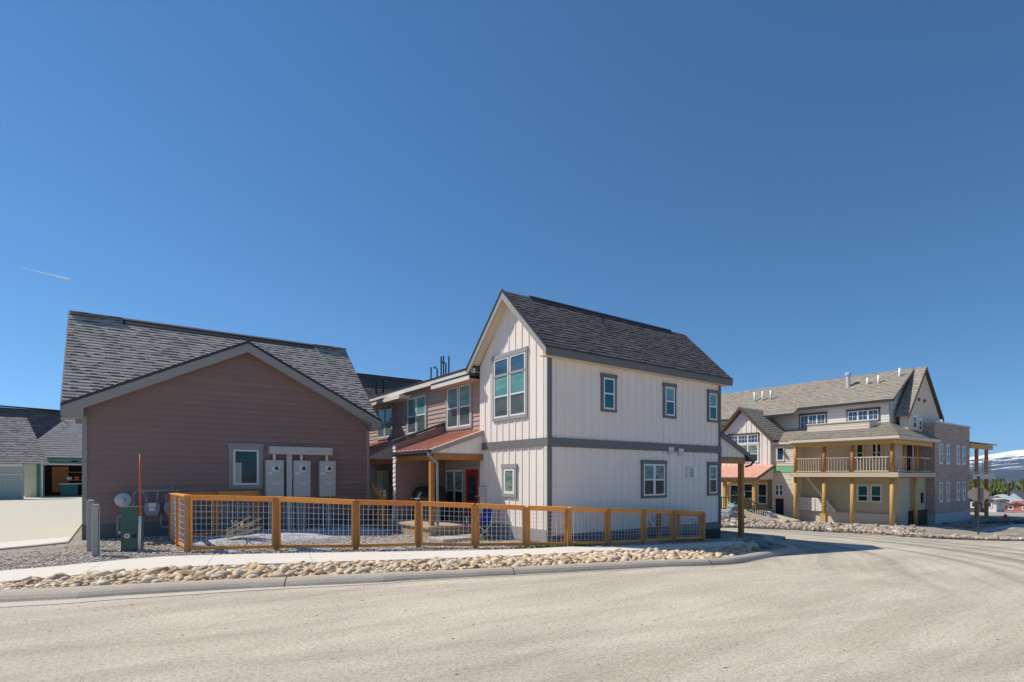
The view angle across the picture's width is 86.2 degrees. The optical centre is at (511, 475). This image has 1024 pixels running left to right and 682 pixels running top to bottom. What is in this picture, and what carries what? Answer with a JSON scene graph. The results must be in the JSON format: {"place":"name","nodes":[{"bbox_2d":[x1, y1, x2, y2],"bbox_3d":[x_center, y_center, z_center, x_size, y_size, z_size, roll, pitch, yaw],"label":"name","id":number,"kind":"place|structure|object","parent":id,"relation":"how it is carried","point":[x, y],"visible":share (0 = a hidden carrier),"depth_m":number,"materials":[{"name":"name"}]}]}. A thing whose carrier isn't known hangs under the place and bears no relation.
{"place":"outdoors","nodes":[
{"label":"outdoors","id":0,"kind":"place"},
{"bbox_2d":[0,417,48,498],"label":"side garage","id":1,"kind":"structure","parent":0,"point":[20,446],"depth_m":40.66,"materials":[{"name":"beige paint"}]},
{"bbox_2d":[0,495,81,549],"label":"driveway","id":2,"kind":"structure","parent":0,"point":[35,518],"depth_m":22.22,"materials":[{"name":"concrete"}]},
{"bbox_2d":[0,537,70,547],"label":"apron","id":3,"kind":"object","parent":2,"relation":"on","point":[29,542],"visible":1,"depth_m":14.22,"materials":[{"name":"concrete"}]},
{"bbox_2d":[24,419,81,496],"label":"open garage","id":4,"kind":"structure","parent":0,"point":[60,443],"depth_m":45.56,"materials":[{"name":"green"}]},
{"bbox_2d":[59,483,81,494],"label":"cabinet","id":5,"kind":"object","parent":4,"relation":"in","point":[69,488],"visible":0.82,"depth_m":46.17,"materials":[{"name":"teal metal"}]},
{"bbox_2d":[0,540,754,581],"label":"sidewalk","id":6,"kind":"structure","parent":0,"point":[278,559],"depth_m":11.53,"materials":[{"name":"concrete"}]},
{"bbox_2d":[0,521,784,585],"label":"yard","id":7,"kind":"structure","parent":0,"point":[76,543],"depth_m":13.55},
{"bbox_2d":[51,572,70,578],"bbox_3d":[-7.618,1.743,9.227,0.285,0.213,0.253,0,0,39],"label":"river rock","id":8,"kind":"object","parent":7,"relation":"on","point":[58,575],"visible":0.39,"depth_m":9.14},
{"bbox_2d":[86,499,94,551],"bbox_3d":[-9.948,1.185,12.917,0.150,1.230,0.156,0,0,-36],"label":"bollard","id":9,"kind":"object","parent":7,"relation":"on","point":[90,502],"visible":0.66,"depth_m":12.85,"materials":[{"name":"grey metal"}]},
{"bbox_2d":[92,504,99,556],"bbox_3d":[-9.154,1.215,12.036,0.144,1.170,0.150,0,0,-36],"label":"bollard","id":10,"kind":"object","parent":7,"relation":"on","point":[96,530],"visible":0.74,"depth_m":11.99,"materials":[{"name":"grey metal"}]},
{"bbox_2d":[90,570,111,577],"bbox_3d":[-7.087,1.734,9.409,0.232,0.187,0.357,10,25,37],"label":"river rock","id":11,"kind":"object","parent":7,"relation":"on","point":[101,573],"visible":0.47,"depth_m":9.38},
{"bbox_2d":[96,580,110,584],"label":"river rock","id":12,"kind":"object","parent":7,"relation":"on","point":[102,582],"visible":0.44,"depth_m":8.67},
{"bbox_2d":[138,454,140,550],"bbox_3d":[-8.725,0.640,12.820,0.074,2.281,0.059,0,0,-36],"label":"marker stake","id":13,"kind":"object","parent":7,"relation":"on","point":[139,532],"visible":1,"depth_m":12.81,"materials":[{"name":"red"}]},
{"bbox_2d":[141,569,156,576],"bbox_3d":[-6.290,1.734,9.476,0.235,0.202,0.205,0,0,-29],"label":"river rock","id":14,"kind":"object","parent":7,"relation":"on","point":[148,572],"visible":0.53,"depth_m":9.43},
{"bbox_2d":[141,575,159,582],"bbox_3d":[-5.974,1.748,9.079,0.223,0.180,0.344,-10,-19,8],"label":"river rock","id":15,"kind":"object","parent":7,"relation":"on","point":[148,578],"visible":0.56,"depth_m":8.95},
{"bbox_2d":[114,487,191,538],"bbox_3d":[-10.302,1.065,15.767,1.873,1.470,0.207,0,0,-38],"label":"gas manifold","id":16,"kind":"object","parent":7,"relation":"on","point":[122,499],"visible":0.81,"depth_m":15.38,"materials":[{"name":"grey"}]},
{"bbox_2d":[144,494,159,515],"bbox_3d":[-10.374,0.850,15.771,0.380,0.640,0.205,0,0,-36],"label":"gas meter","id":17,"kind":"object","parent":16,"relation":"attached to","point":[151,508],"visible":1,"depth_m":15.71,"materials":[{"name":"grey"}]},
{"bbox_2d":[164,494,175,514],"bbox_3d":[-9.985,0.850,16.053,0.380,0.640,0.205,0,0,-36],"label":"gas meter","id":18,"kind":"object","parent":16,"relation":"attached to","point":[166,506],"visible":0.41,"depth_m":15.93,"materials":[{"name":"grey"}]},
{"bbox_2d":[152,566,167,572],"bbox_3d":[-6.373,1.730,9.938,0.288,0.180,0.177,8,-3,-29],"label":"river rock","id":19,"kind":"object","parent":7,"relation":"on","point":[158,569],"visible":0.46,"depth_m":9.89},
{"bbox_2d":[210,574,223,579],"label":"river rock","id":20,"kind":"object","parent":7,"relation":"on","point":[214,576],"visible":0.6,"depth_m":9.27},
{"bbox_2d":[60,310,381,539],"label":"garage","id":21,"kind":"structure","parent":7,"relation":"on","point":[192,408],"depth_m":17.16,"materials":[{"name":"brown paint"}]},
{"bbox_2d":[228,443,263,488],"bbox_3d":[-8.515,-0.295,17.517,1.040,1.450,0.082,0,0,-36],"label":"window","id":22,"kind":"structure","parent":21,"relation":"in","point":[245,460],"depth_m":17.50,"materials":[{"name":"grey paint"}]},
{"bbox_2d":[265,454,283,529],"bbox_3d":[-7.750,0.545,17.867,0.550,2.470,0.312,0,0,-36],"label":"electric meter","id":23,"kind":"object","parent":21,"relation":"attached to","point":[274,476],"visible":0.78,"depth_m":17.80,"materials":[{"name":"paint"}]},
{"bbox_2d":[268,446,332,528],"bbox_3d":[-7.083,0.425,18.395,2.030,2.750,0.240,0,0,-36],"label":"wireway","id":24,"kind":"object","parent":21,"relation":"attached to","point":[288,452],"visible":0.94,"depth_m":18.11,"materials":[{"name":"paint"}]},
{"bbox_2d":[292,455,310,528],"bbox_3d":[-7.058,0.545,18.369,0.550,2.470,0.312,0,0,-36],"label":"electric meter","id":25,"kind":"object","parent":21,"relation":"attached to","point":[301,481],"visible":0.94,"depth_m":18.32,"materials":[{"name":"paint"}]},
{"bbox_2d":[318,455,335,526],"bbox_3d":[-6.370,0.545,18.868,0.550,2.470,0.312,0,0,-36],"label":"electric meter","id":26,"kind":"object","parent":21,"relation":"attached to","point":[326,478],"visible":0.98,"depth_m":18.81,"materials":[{"name":"paint"}]},
{"bbox_2d":[205,550,239,552],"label":"snow","id":27,"kind":"structure","parent":7,"relation":"on","point":[226,551],"depth_m":12.57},
{"bbox_2d":[215,569,231,577],"bbox_3d":[-5.021,1.739,9.517,0.285,0.218,0.250,0,0,-42],"label":"river rock","id":28,"kind":"object","parent":7,"relation":"on","point":[224,572],"visible":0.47,"depth_m":9.46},
{"bbox_2d":[232,568,244,574],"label":"river rock","id":29,"kind":"object","parent":7,"relation":"on","point":[239,571],"visible":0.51,"depth_m":9.57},
{"bbox_2d":[183,529,341,544],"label":"snow","id":30,"kind":"structure","parent":7,"relation":"on","point":[254,537],"depth_m":14.70,"materials":[{"name":"snow"}]},
{"bbox_2d":[225,516,261,537],"bbox_3d":[-7.061,1.356,14.428,0.874,0.582,0.389,0,0,-36],"label":"branch pile","id":31,"kind":"object","parent":30,"relation":"on","point":[242,526],"visible":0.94,"depth_m":14.43,"materials":[{"name":"wood"}]},
{"bbox_2d":[280,564,291,572],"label":"river rock","id":32,"kind":"object","parent":7,"relation":"on","point":[284,568],"visible":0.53,"depth_m":9.76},
{"bbox_2d":[287,548,331,551],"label":"snow","id":33,"kind":"structure","parent":7,"relation":"on","point":[310,549],"depth_m":12.83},
{"bbox_2d":[309,526,393,537],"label":"snow","id":34,"kind":"structure","parent":7,"relation":"on","point":[375,531],"depth_m":16.33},
{"bbox_2d":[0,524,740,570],"bbox_3d":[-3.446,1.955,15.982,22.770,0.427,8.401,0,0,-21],"label":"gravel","id":35,"kind":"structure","parent":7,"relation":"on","point":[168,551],"depth_m":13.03,"materials":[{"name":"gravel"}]},
{"bbox_2d":[119,506,143,551],"bbox_3d":[-8.972,1.255,12.902,0.411,1.050,0.352,0,0,-19],"label":"utility pedestal","id":36,"kind":"object","parent":35,"relation":"on","point":[129,528],"visible":0.98,"depth_m":12.77,"materials":[{"name":"green paint"}]},
{"bbox_2d":[369,479,384,528],"bbox_3d":[-4.692,0.946,19.119,0.258,1.608,3.422,0,0,-22],"label":"stair rail","id":37,"kind":"object","parent":7,"relation":"on","point":[380,497],"visible":0.68,"depth_m":18.34,"materials":[{"name":"brown wood"}]},
{"bbox_2d":[0,537,758,589],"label":"river rocks","id":38,"kind":"object","parent":7,"relation":"on","point":[694,553],"visible":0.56,"depth_m":10.54,"materials":[{"name":"stone"}]},
{"bbox_2d":[728,544,741,549],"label":"boulder","id":39,"kind":"object","parent":38,"relation":"on","point":[734,546],"visible":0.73,"depth_m":13.96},
{"bbox_2d":[744,542,758,549],"bbox_3d":[6.474,1.898,14.776,0.498,0.227,0.318,0,0,-36],"label":"boulder","id":40,"kind":"object","parent":38,"relation":"on","point":[755,546],"visible":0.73,"depth_m":14.67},
{"bbox_2d":[369,392,395,520],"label":"row house","id":41,"kind":"structure","parent":7,"relation":"on","point":[380,463],"depth_m":22.47,"materials":[{"name":"beige paint"}]},
{"bbox_2d":[375,470,388,499],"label":"window","id":42,"kind":"structure","parent":41,"relation":"in","point":[381,475],"depth_m":22.91,"materials":[{"name":"glass"}]},
{"bbox_2d":[377,404,393,439],"bbox_3d":[-5.272,-2.255,22.735,0.082,1.510,1.700,0,0,-36],"label":"window","id":43,"kind":"structure","parent":41,"relation":"in","point":[385,413],"depth_m":22.59,"materials":[{"name":"glass"}]},
{"bbox_2d":[389,471,392,507],"bbox_3d":[-4.865,0.620,22.134,0.090,1.600,0.550,0,0,-36],"label":"door","id":44,"kind":"structure","parent":41,"relation":"in","point":[390,472],"depth_m":22.27,"materials":[{"name":"red paint"}]},
{"bbox_2d":[378,514,391,528],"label":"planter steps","id":45,"kind":"structure","parent":7,"relation":"on","point":[379,519],"depth_m":18.74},
{"bbox_2d":[357,373,422,397],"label":"roof","id":46,"kind":"structure","parent":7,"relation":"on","point":[374,385],"depth_m":35.28,"materials":[{"name":"grey"}]},
{"bbox_2d":[384,356,485,538],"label":"row house","id":47,"kind":"structure","parent":7,"relation":"on","point":[438,440],"depth_m":17.70,"materials":[{"name":"beige paint"}]},
{"bbox_2d":[406,392,427,434],"bbox_3d":[-3.540,-2.255,20.347,0.082,1.510,1.700,0,0,-36],"label":"window","id":48,"kind":"structure","parent":47,"relation":"in","point":[421,398],"depth_m":20.34,"materials":[{"name":"glass"}]},
{"bbox_2d":[410,486,446,520],"bbox_3d":[-2.662,0.880,17.401,0.759,1.060,1.200,0,0,-36],"label":"grill","id":49,"kind":"object","parent":47,"relation":"on","point":[420,493],"visible":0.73,"depth_m":17.03,"materials":[{"name":"black metal"}]},
{"bbox_2d":[444,468,463,509],"bbox_3d":[-1.890,0.435,18.072,0.082,1.330,1.260,0,0,-36],"label":"window","id":50,"kind":"structure","parent":47,"relation":"in","point":[454,477],"depth_m":18.03,"materials":[{"name":"grey paint"}]},
{"bbox_2d":[446,383,472,430],"bbox_3d":[-1.732,-2.255,17.854,0.082,1.510,1.700,0,0,-36],"label":"window","id":51,"kind":"structure","parent":47,"relation":"in","point":[465,398],"depth_m":17.78,"materials":[{"name":"glass"}]},
{"bbox_2d":[466,470,477,517],"bbox_3d":[-1.261,0.620,17.164,0.090,1.600,0.770,0,0,-36],"label":"door","id":52,"kind":"structure","parent":47,"relation":"in","point":[471,475],"depth_m":17.20,"materials":[{"name":"red paint"}]},
{"bbox_2d":[168,491,705,551],"bbox_3d":[-1.756,1.271,14.855,15.252,1.638,4.768,0,0,1],"label":"wire fence","id":53,"kind":"object","parent":7,"relation":"on","point":[214,498],"visible":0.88,"depth_m":13.44,"materials":[{"name":"brown wood"}]},
{"bbox_2d":[428,534,483,542],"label":"stepping slab","id":54,"kind":"structure","parent":7,"relation":"on","point":[448,539],"depth_m":14.89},
{"bbox_2d":[466,509,493,537],"bbox_3d":[-0.890,1.304,15.351,0.644,0.915,0.560,0,0,-36],"label":"folding chair","id":55,"kind":"object","parent":7,"relation":"on","point":[487,518],"visible":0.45,"depth_m":15.37,"materials":[{"name":"blue fabric"}]},
{"bbox_2d":[504,541,585,548],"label":"grass","id":56,"kind":"structure","parent":7,"relation":"on","point":[541,546],"depth_m":13.62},
{"bbox_2d":[465,289,756,541],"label":"gabled house","id":57,"kind":"structure","parent":7,"relation":"on","point":[581,407],"depth_m":15.59,"materials":[{"name":"beige paint"}]},
{"bbox_2d":[501,464,517,496],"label":"window","id":58,"kind":"structure","parent":57,"relation":"in","point":[509,471],"depth_m":15.28,"materials":[{"name":"grey paint"}]},
{"bbox_2d":[492,346,527,421],"bbox_3d":[-0.066,-2.508,15.300,0.082,1.885,1.700,0,0,-36],"label":"window","id":59,"kind":"structure","parent":57,"relation":"in","point":[509,369],"depth_m":15.22,"materials":[{"name":"glass"}]},
{"bbox_2d":[600,373,617,412],"bbox_3d":[2.694,-2.293,15.244,0.630,1.055,0.082,0,0,-36],"label":"window","id":60,"kind":"structure","parent":57,"relation":"in","point":[608,381],"depth_m":15.22,"materials":[{"name":"glass"}]},
{"bbox_2d":[640,460,666,497],"bbox_3d":[4.245,0.112,16.368,1.160,1.125,0.082,0,0,-36],"label":"window","id":61,"kind":"structure","parent":57,"relation":"in","point":[653,472],"depth_m":16.32,"materials":[{"name":"glass"}]},
{"bbox_2d":[662,382,676,418],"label":"window","id":62,"kind":"structure","parent":57,"relation":"in","point":[669,389],"depth_m":16.78,"materials":[{"name":"glass"}]},
{"bbox_2d":[707,389,718,422],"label":"window","id":63,"kind":"structure","parent":57,"relation":"in","point":[712,395],"depth_m":18.08,"materials":[{"name":"glass"}]},
{"bbox_2d":[707,462,718,495],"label":"window","id":64,"kind":"structure","parent":57,"relation":"in","point":[712,467],"depth_m":18.08,"materials":[{"name":"glass"}]},
{"bbox_2d":[614,541,666,543],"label":"snow","id":65,"kind":"structure","parent":7,"relation":"on","point":[640,542],"depth_m":15.47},
{"bbox_2d":[0,512,1023,681],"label":"road","id":66,"kind":"structure","parent":0,"point":[804,593],"depth_m":6.66,"materials":[{"name":"asphalt"}]},
{"bbox_2d":[0,566,692,606],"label":"gutter pan","id":67,"kind":"object","parent":66,"relation":"on","point":[13,604],"visible":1,"depth_m":8.36,"materials":[{"name":"concrete"}]},
{"bbox_2d":[0,530,798,602],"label":"kerb","id":68,"kind":"structure","parent":66,"relation":"on","point":[42,594],"depth_m":9.33,"materials":[{"name":"concrete"}]},
{"bbox_2d":[14,531,1021,664],"bbox_3d":[3.522,2.215,12.223,31.824,0.784,12.336,0,0,-36],"label":"grit","id":69,"kind":"object","parent":66,"relation":"on","point":[597,600],"visible":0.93,"depth_m":7.77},
{"bbox_2d":[0,0,1023,456],"label":"sky","id":70,"kind":"structure","parent":0,"point":[797,191],"materials":[{"name":"blue"}]},
{"bbox_2d":[970,450,1023,484],"bbox_3d":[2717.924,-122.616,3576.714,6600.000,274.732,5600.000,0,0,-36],"label":"hills","id":71,"kind":"structure","parent":0,"point":[1008,466],"depth_m":2901.46,"materials":[{"name":"snow"}]},
{"bbox_2d":[973,511,1023,512],"bbox_3d":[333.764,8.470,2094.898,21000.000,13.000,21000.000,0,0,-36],"label":"ground","id":72,"kind":"structure","parent":0,"point":[1007,512],"depth_m":74.45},
{"bbox_2d":[0,405,64,466],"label":"dark roofed house","id":73,"kind":"structure","parent":72,"relation":"on","point":[42,422],"depth_m":56.20,"materials":[{"name":"grey"}]},
{"bbox_2d":[721,366,943,525],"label":"apartment building","id":74,"kind":"structure","parent":72,"relation":"on","point":[846,449],"depth_m":32.82,"materials":[{"name":"beige paint"}]},
{"bbox_2d":[729,483,737,502],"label":"window","id":75,"kind":"structure","parent":74,"relation":"in","point":[732,486],"depth_m":37.38,"materials":[{"name":"glass"}]},
{"bbox_2d":[727,432,758,442],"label":"window","id":76,"kind":"structure","parent":74,"relation":"in","point":[742,437],"depth_m":35.89,"materials":[{"name":"white plastic"}]},
{"bbox_2d":[737,442,758,461],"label":"window","id":77,"kind":"structure","parent":74,"relation":"in","point":[752,448],"depth_m":35.49,"materials":[{"name":"beige paint"}]},
{"bbox_2d":[744,483,751,499],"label":"window","id":78,"kind":"structure","parent":74,"relation":"in","point":[747,486],"depth_m":36.47,"materials":[{"name":"glass"}]},
{"bbox_2d":[757,482,767,504],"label":"window","id":79,"kind":"structure","parent":74,"relation":"in","point":[762,487],"depth_m":35.67,"materials":[{"name":"beige plastic"}]},
{"bbox_2d":[774,483,783,496],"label":"window","id":80,"kind":"structure","parent":74,"relation":"in","point":[778,487],"depth_m":34.29,"materials":[{"name":"beige plastic"}]},
{"bbox_2d":[775,445,784,460],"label":"window","id":81,"kind":"structure","parent":74,"relation":"in","point":[780,450],"depth_m":34.26,"materials":[{"name":"beige plastic"}]},
{"bbox_2d":[776,498,783,514],"bbox_3d":[16.785,2.050,34.319,0.030,1.200,0.500,0,0,-36],"label":"doorway","id":82,"kind":"structure","parent":74,"relation":"in","point":[779,502],"depth_m":34.26,"materials":[{"name":"black"}]},
{"bbox_2d":[799,412,826,428],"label":"window","id":83,"kind":"structure","parent":74,"relation":"in","point":[819,417],"depth_m":35.01,"materials":[{"name":"white plastic"}]},
{"bbox_2d":[855,445,864,461],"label":"window","id":84,"kind":"structure","parent":74,"relation":"in","point":[859,449],"depth_m":31.75,"materials":[{"name":"beige plastic"}]},
{"bbox_2d":[846,407,879,420],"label":"window","id":85,"kind":"structure","parent":74,"relation":"in","point":[873,413],"depth_m":32.57,"materials":[{"name":"glass"}]},
{"bbox_2d":[856,483,869,502],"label":"window","id":86,"kind":"structure","parent":74,"relation":"in","point":[862,489],"depth_m":31.40,"materials":[{"name":"beige plastic"}]},
{"bbox_2d":[869,483,882,502],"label":"window","id":87,"kind":"structure","parent":74,"relation":"in","point":[875,489],"depth_m":30.82,"materials":[{"name":"beige plastic"}]},
{"bbox_2d":[870,444,882,461],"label":"window","id":88,"kind":"structure","parent":74,"relation":"in","point":[875,449],"depth_m":31.03,"materials":[{"name":"beige plastic"}]},
{"bbox_2d":[907,445,911,472],"bbox_3d":[22.868,-0.950,31.492,0.800,1.600,0.040,0,0,-36],"label":"porch door","id":89,"kind":"structure","parent":74,"relation":"in","point":[909,447],"depth_m":31.45,"materials":[{"name":"black"}]},
{"bbox_2d":[912,414,917,428],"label":"window","id":90,"kind":"structure","parent":74,"relation":"in","point":[914,417],"depth_m":31.63,"materials":[{"name":"white paint"}]},
{"bbox_2d":[721,513,1023,540],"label":"rock bed","id":91,"kind":"object","parent":72,"relation":"on","point":[964,524],"visible":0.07,"depth_m":28.09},
{"bbox_2d":[723,509,737,518],"bbox_3d":[12.979,2.417,32.387,0.874,0.929,0.727,0,0,-36],"label":"grey boulder","id":92,"kind":"object","parent":91,"relation":"on","point":[728,513],"visible":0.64,"depth_m":32.12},
{"bbox_2d":[726,503,737,511],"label":"grey boulder","id":93,"kind":"object","parent":91,"relation":"on","point":[733,506],"visible":0.47,"depth_m":32.88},
{"bbox_2d":[762,511,776,517],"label":"white boulder","id":94,"kind":"object","parent":91,"relation":"on","point":[770,514],"visible":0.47,"depth_m":32.05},
{"bbox_2d":[723,518,1023,539],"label":"pale rocks","id":95,"kind":"object","parent":91,"relation":"on","point":[870,530],"visible":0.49,"depth_m":25.40,"materials":[{"name":"stone"}]},
{"bbox_2d":[729,519,1023,538],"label":"bank","id":96,"kind":"structure","parent":91,"relation":"on","point":[936,530],"depth_m":26.93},
{"bbox_2d":[968,476,988,534],"bbox_3d":[22.334,1.475,26.211,0.786,2.850,0.159,0,0,41],"label":"street sign","id":97,"kind":"object","parent":96,"relation":"on","point":[978,494],"visible":0.91,"depth_m":26.19,"materials":[{"name":"grey metal"}]},
{"bbox_2d":[977,524,1023,531],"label":"snow","id":98,"kind":"structure","parent":91,"relation":"on","point":[1009,527],"depth_m":29.25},
{"bbox_2d":[977,519,1023,523],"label":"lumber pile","id":99,"kind":"object","parent":91,"relation":"on","point":[1013,521],"visible":0.93,"depth_m":32.26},
{"bbox_2d":[920,421,996,524],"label":"brick building","id":100,"kind":"structure","parent":72,"relation":"on","point":[948,488],"depth_m":33.60,"materials":[{"name":"brick"}]},
{"bbox_2d":[939,444,942,463],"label":"window","id":101,"kind":"structure","parent":100,"relation":"in","point":[940,445],"depth_m":32.41,"materials":[{"name":"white glass"}]},
{"bbox_2d":[939,482,942,501],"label":"window","id":102,"kind":"structure","parent":100,"relation":"in","point":[940,483],"depth_m":32.41,"materials":[{"name":"white glass"}]},
{"bbox_2d":[946,444,949,463],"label":"window","id":103,"kind":"structure","parent":100,"relation":"in","point":[947,446],"depth_m":33.09,"materials":[{"name":"white glass"}]},
{"bbox_2d":[946,482,949,501],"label":"window","id":104,"kind":"structure","parent":100,"relation":"in","point":[947,483],"depth_m":33.10,"materials":[{"name":"white glass"}]},
{"bbox_2d":[956,445,959,464],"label":"window","id":105,"kind":"structure","parent":100,"relation":"in","point":[957,447],"depth_m":34.12,"materials":[{"name":"white glass"}]},
{"bbox_2d":[956,482,959,500],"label":"window","id":106,"kind":"structure","parent":100,"relation":"in","point":[957,483],"depth_m":34.15,"materials":[{"name":"white glass"}]},
{"bbox_2d":[962,446,965,464],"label":"window","id":107,"kind":"structure","parent":100,"relation":"in","point":[963,447],"depth_m":34.85,"materials":[{"name":"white glass"}]},
{"bbox_2d":[962,482,965,499],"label":"window","id":108,"kind":"structure","parent":100,"relation":"in","point":[963,483],"depth_m":34.86,"materials":[{"name":"white glass"}]},
{"bbox_2d":[970,499,992,511],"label":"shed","id":109,"kind":"structure","parent":72,"relation":"on","point":[981,506],"depth_m":65.76,"materials":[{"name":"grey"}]},
{"bbox_2d":[970,477,1023,495],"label":"pine wood","id":110,"kind":"object","parent":72,"relation":"on","point":[997,487],"visible":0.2,"depth_m":226.50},
{"bbox_2d":[989,496,1009,511],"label":"flat roofed building","id":111,"kind":"structure","parent":72,"relation":"on","point":[997,504],"depth_m":71.87,"materials":[{"name":"beige paint"}]},
{"bbox_2d":[989,512,1023,515],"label":"concrete barrier","id":112,"kind":"object","parent":72,"relation":"on","point":[1003,513],"visible":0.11,"depth_m":45.58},
{"bbox_2d":[1005,501,1023,511],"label":"red building","id":113,"kind":"structure","parent":72,"relation":"on","point":[1017,506],"depth_m":82.21,"materials":[{"name":"orange"}]},
{"bbox_2d":[994,494,1018,501],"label":"house","id":114,"kind":"structure","parent":0,"point":[1011,499],"depth_m":134.29,"materials":[{"name":"beige"}]},
{"bbox_2d":[1006,490,1023,500],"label":"house","id":115,"kind":"structure","parent":0,"point":[1017,495],"depth_m":158.39,"materials":[{"name":"white"}]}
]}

